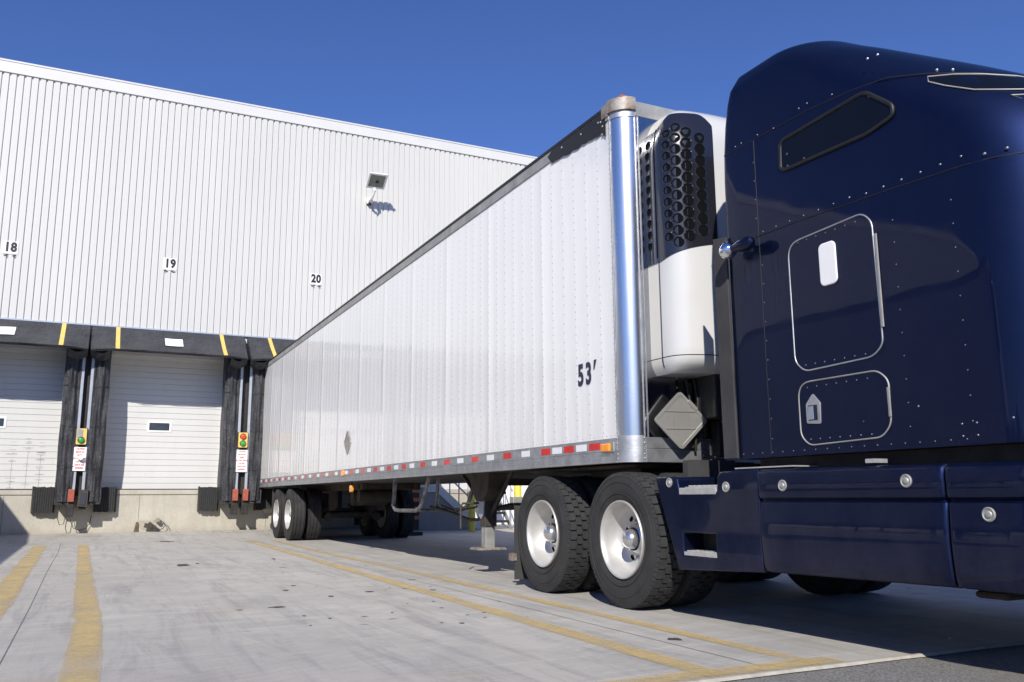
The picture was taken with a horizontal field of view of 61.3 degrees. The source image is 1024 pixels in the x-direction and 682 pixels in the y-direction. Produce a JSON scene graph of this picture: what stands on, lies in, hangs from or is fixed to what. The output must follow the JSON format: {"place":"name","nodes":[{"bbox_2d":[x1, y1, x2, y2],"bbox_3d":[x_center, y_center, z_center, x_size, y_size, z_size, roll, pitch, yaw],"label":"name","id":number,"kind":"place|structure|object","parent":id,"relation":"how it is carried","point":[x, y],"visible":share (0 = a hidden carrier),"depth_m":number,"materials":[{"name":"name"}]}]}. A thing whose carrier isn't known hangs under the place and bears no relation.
{"place":"outdoors","nodes":[
{"label":"outdoors","id":0,"kind":"place"},
{"bbox_2d":[0,58,537,534],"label":"warehouse","id":1,"kind":"structure","parent":0,"point":[250,218],"depth_m":21.11,"materials":[{"name":"white metal"}]},
{"bbox_2d":[2,240,18,256],"bbox_3d":[-11.393,-2.101,19.648,0.304,0.345,0.016,5,-11,-26],"label":"number sign","id":2,"kind":"object","parent":1,"relation":"attached to","point":[8,245],"visible":1,"depth_m":19.65,"materials":[{"name":"white"}]},
{"bbox_2d":[0,349,66,488],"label":"dock door","id":3,"kind":"structure","parent":1,"relation":"in","point":[31,382],"depth_m":19.53,"materials":[{"name":"white metal"}]},
{"bbox_2d":[0,317,90,504],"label":"dock shelter","id":4,"kind":"object","parent":1,"relation":"attached to","point":[74,339],"visible":0.97,"depth_m":19.18,"materials":[{"name":"black plastic"}]},
{"bbox_2d":[30,486,54,512],"bbox_3d":[-10.332,3.497,19.067,0.464,0.581,0.184,5,-11,-26],"label":"dock bumper","id":5,"kind":"object","parent":4,"relation":"attached to","point":[42,499],"visible":0.94,"depth_m":18.99,"materials":[{"name":"rubber"}]},
{"bbox_2d":[65,489,74,516],"bbox_3d":[-9.764,3.577,19.109,0.160,0.590,0.579,5,-11,-26],"label":"post guard","id":6,"kind":"object","parent":4,"relation":"attached to","point":[70,503],"visible":1,"depth_m":18.89,"materials":[{"name":"red paint"}]},
{"bbox_2d":[72,447,86,470],"bbox_3d":[-9.538,2.600,19.081,0.254,0.520,0.116,5,-11,-26],"label":"warning sign","id":7,"kind":"object","parent":4,"relation":"attached to","point":[79,460],"visible":1,"depth_m":19.11,"materials":[{"name":"white"}]},
{"bbox_2d":[75,428,87,445],"bbox_3d":[-9.551,2.126,19.186,0.250,0.390,0.108,5,-11,-26],"label":"dock signal","id":8,"kind":"object","parent":4,"relation":"attached to","point":[81,436],"visible":1,"depth_m":19.16,"materials":[{"name":"yellow metal"}]},
{"bbox_2d":[57,506,91,530],"bbox_3d":[-9.728,3.935,19.219,0.057,0.558,0.727,-10,-14,44],"label":"cable","id":9,"kind":"object","parent":1,"relation":"attached to","point":[70,521],"visible":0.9,"depth_m":19.15,"materials":[{"name":"grey rubber"}]},
{"bbox_2d":[78,324,247,503],"bbox_3d":[-7.984,1.676,20.042,3.500,4.122,1.102,5,-11,-26],"label":"dock shelter","id":10,"kind":"object","parent":1,"relation":"attached to","point":[231,349],"visible":0.99,"depth_m":20.25,"materials":[{"name":"black plastic"}]},
{"bbox_2d":[77,490,87,509],"bbox_3d":[-9.542,3.530,19.221,0.200,0.440,0.591,5,-11,-26],"label":"post guard","id":11,"kind":"object","parent":10,"relation":"attached to","point":[82,499],"visible":1,"depth_m":18.98,"materials":[{"name":"grey metal"}]},
{"bbox_2d":[93,486,116,511],"bbox_3d":[-9.217,3.586,19.601,0.464,0.580,0.183,5,-11,-26],"label":"dock bumper","id":12,"kind":"object","parent":10,"relation":"attached to","point":[108,499],"visible":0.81,"depth_m":19.55,"materials":[{"name":"rubber"}]},
{"bbox_2d":[197,486,217,510],"bbox_3d":[-7.221,3.748,20.559,0.464,0.580,0.180,5,-11,-26],"label":"dock bumper","id":13,"kind":"object","parent":10,"relation":"attached to","point":[207,499],"visible":0.97,"depth_m":20.48,"materials":[{"name":"rubber"}]},
{"bbox_2d":[229,489,237,514],"bbox_3d":[-6.652,3.828,20.600,0.160,0.590,0.579,5,-11,-26],"label":"post guard","id":14,"kind":"object","parent":10,"relation":"attached to","point":[233,505],"visible":0.96,"depth_m":20.38,"materials":[{"name":"red paint"}]},
{"bbox_2d":[236,450,247,471],"bbox_3d":[-6.443,2.860,20.619,0.254,0.520,0.014,5,-11,-26],"label":"warning sign","id":15,"kind":"object","parent":10,"relation":"attached to","point":[241,461],"visible":1,"depth_m":20.61,"materials":[{"name":"white"}]},
{"bbox_2d":[237,432,247,448],"bbox_3d":[-6.434,2.378,20.679,0.250,0.390,0.108,5,-11,-26],"label":"dock signal","id":16,"kind":"object","parent":10,"relation":"attached to","point":[242,440],"visible":1,"depth_m":20.65,"materials":[{"name":"yellow metal"}]},
{"bbox_2d":[102,356,223,488],"bbox_3d":[-8.348,1.875,20.768,2.720,3.323,0.025,5,-11,-26],"label":"dock door","id":17,"kind":"structure","parent":1,"relation":"in","point":[164,415],"depth_m":20.74,"materials":[{"name":"white metal"}]},
{"bbox_2d":[163,258,176,271],"bbox_3d":[-8.344,-1.855,21.109,0.304,0.345,0.016,5,-11,-26],"label":"number sign","id":18,"kind":"object","parent":1,"relation":"attached to","point":[168,264],"visible":1,"depth_m":21.11,"materials":[{"name":"white"}]},
{"bbox_2d":[240,335,296,502],"bbox_3d":[-4.854,1.929,21.541,3.500,4.122,1.102,5,-11,-26],"label":"dock shelter","id":19,"kind":"object","parent":1,"relation":"attached to","point":[261,350],"visible":0.45,"depth_m":20.95,"materials":[{"name":"black plastic"}]},
{"bbox_2d":[239,489,248,513],"bbox_3d":[-6.441,3.845,20.701,0.160,0.590,0.579,5,-11,-26],"label":"post guard","id":20,"kind":"object","parent":19,"relation":"attached to","point":[243,506],"visible":0.98,"depth_m":20.49,"materials":[{"name":"red paint"}]},
{"bbox_2d":[253,488,271,510],"bbox_3d":[-6.051,3.842,21.118,0.464,0.580,0.183,5,-11,-26],"label":"dock bumper","id":21,"kind":"object","parent":19,"relation":"attached to","point":[266,498],"visible":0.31,"depth_m":21.05,"materials":[{"name":"rubber"}]},
{"bbox_2d":[310,273,321,286],"bbox_3d":[-5.133,-1.596,22.647,0.304,0.345,0.016,5,-11,-26],"label":"number sign","id":22,"kind":"object","parent":1,"relation":"attached to","point":[315,279],"visible":1,"depth_m":22.64,"materials":[{"name":"white"}]},
{"bbox_2d":[365,172,387,205],"bbox_3d":[-3.717,-4.104,23.338,0.511,0.745,0.866,5,-11,-26],"label":"floodlight","id":23,"kind":"object","parent":1,"relation":"attached to","point":[375,180],"visible":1,"depth_m":23.19,"materials":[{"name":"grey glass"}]},
{"bbox_2d":[0,524,1023,681],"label":"yard pavement","id":24,"kind":"structure","parent":0,"point":[163,617],"depth_m":6.15,"materials":[{"name":"concrete"}]},
{"bbox_2d":[0,546,43,615],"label":"painted line","id":25,"kind":"object","parent":24,"relation":"on","point":[5,589],"visible":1,"depth_m":9.43,"materials":[{"name":"yellow paint"}]},
{"bbox_2d":[59,545,102,681],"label":"painted line","id":26,"kind":"object","parent":24,"relation":"on","point":[87,635],"visible":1,"depth_m":5.80,"materials":[{"name":"yellow paint"}]},
{"bbox_2d":[134,518,169,531],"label":"wheel chocks","id":27,"kind":"object","parent":24,"relation":"on","point":[145,525],"visible":1,"depth_m":19.92,"materials":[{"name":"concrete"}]},
{"bbox_2d":[10,541,681,639],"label":"oil spots","id":28,"kind":"object","parent":24,"relation":"on","point":[365,591],"visible":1,"depth_m":7.93,"materials":[{"name":"black liquid"}]},
{"bbox_2d":[409,490,422,535],"bbox_3d":[-2.273,3.857,19.773,0.400,1.150,0.300,5,-11,-26],"label":"striped post","id":29,"kind":"object","parent":24,"relation":"on","point":[415,494],"visible":0.42,"depth_m":19.68,"materials":[{"name":"black metal"}]},
{"bbox_2d":[414,483,481,530],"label":"dock stairs","id":30,"kind":"structure","parent":24,"relation":"on","point":[435,521],"depth_m":21.65,"materials":[{"name":"metal"}]},
{"bbox_2d":[469,491,474,531],"bbox_3d":[-0.996,4.224,21.524,0.170,1.005,0.170,5,-11,-26],"label":"bollard","id":31,"kind":"object","parent":24,"relation":"on","point":[471,523],"visible":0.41,"depth_m":21.43,"materials":[{"name":"yellow metal"}]},
{"bbox_2d":[247,540,725,675],"bbox_3d":[-2.209,2.838,10.905,0.179,0.001,15.182,4,-11,-25],"label":"painted line","id":32,"kind":"object","parent":24,"relation":"on","point":[648,655],"visible":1,"depth_m":5.59,"materials":[{"name":"yellow paint"}]},
{"bbox_2d":[470,486,512,528],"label":"metal stairs","id":33,"kind":"structure","parent":24,"relation":"on","point":[508,521],"depth_m":22.46,"materials":[{"name":"white metal"}]},
{"bbox_2d":[0,532,1017,669],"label":"pavement joints","id":34,"kind":"object","parent":24,"relation":"on","point":[345,563],"visible":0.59,"depth_m":6.78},
{"bbox_2d":[260,95,760,550],"bbox_3d":[-1.241,1.298,14.082,2.671,4.155,17.023,5,-11,-26],"label":"semi trailer","id":35,"kind":"object","parent":24,"relation":"on","point":[551,311],"visible":0.89,"depth_m":8.42,"materials":[{"name":"grey metal"}]},
{"bbox_2d":[514,486,521,496],"bbox_3d":[0.149,3.999,22.469,0.200,1.740,0.200,5,-11,-26],"label":"bollard","id":36,"kind":"object","parent":24,"relation":"on","point":[517,491],"visible":0.06,"depth_m":22.41,"materials":[{"name":"yellow paint"}]},
{"bbox_2d":[272,540,827,664],"bbox_3d":[-1.717,2.876,11.130,0.190,0.001,15.201,5,-11,-25],"label":"painted line","id":37,"kind":"object","parent":24,"relation":"on","point":[686,633],"visible":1,"depth_m":5.93,"materials":[{"name":"yellow paint"}]},
{"bbox_2d":[609,657,841,681],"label":"painted line","id":38,"kind":"object","parent":24,"relation":"on","point":[748,668],"visible":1,"depth_m":4.25,"materials":[{"name":"yellow paint"}]},
{"bbox_2d":[509,41,1023,608],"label":"semi tractor","id":39,"kind":"object","parent":24,"relation":"on","point":[869,257],"visible":1,"depth_m":4.94,"materials":[{"name":"blue paint"}]},
{"bbox_2d":[680,641,1023,681],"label":"pavement edge","id":40,"kind":"object","parent":24,"relation":"on","point":[815,667],"visible":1,"depth_m":4.38,"materials":[{"name":"concrete"}]},
{"bbox_2d":[0,0,1023,156],"label":"sky","id":41,"kind":"structure","parent":0,"point":[514,76],"materials":[{"name":"blue"}]},
{"bbox_2d":[722,645,1023,681],"bbox_3d":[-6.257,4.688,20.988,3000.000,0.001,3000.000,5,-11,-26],"label":"ground","id":42,"kind":"structure","parent":0,"point":[1002,664],"depth_m":4.25,"materials":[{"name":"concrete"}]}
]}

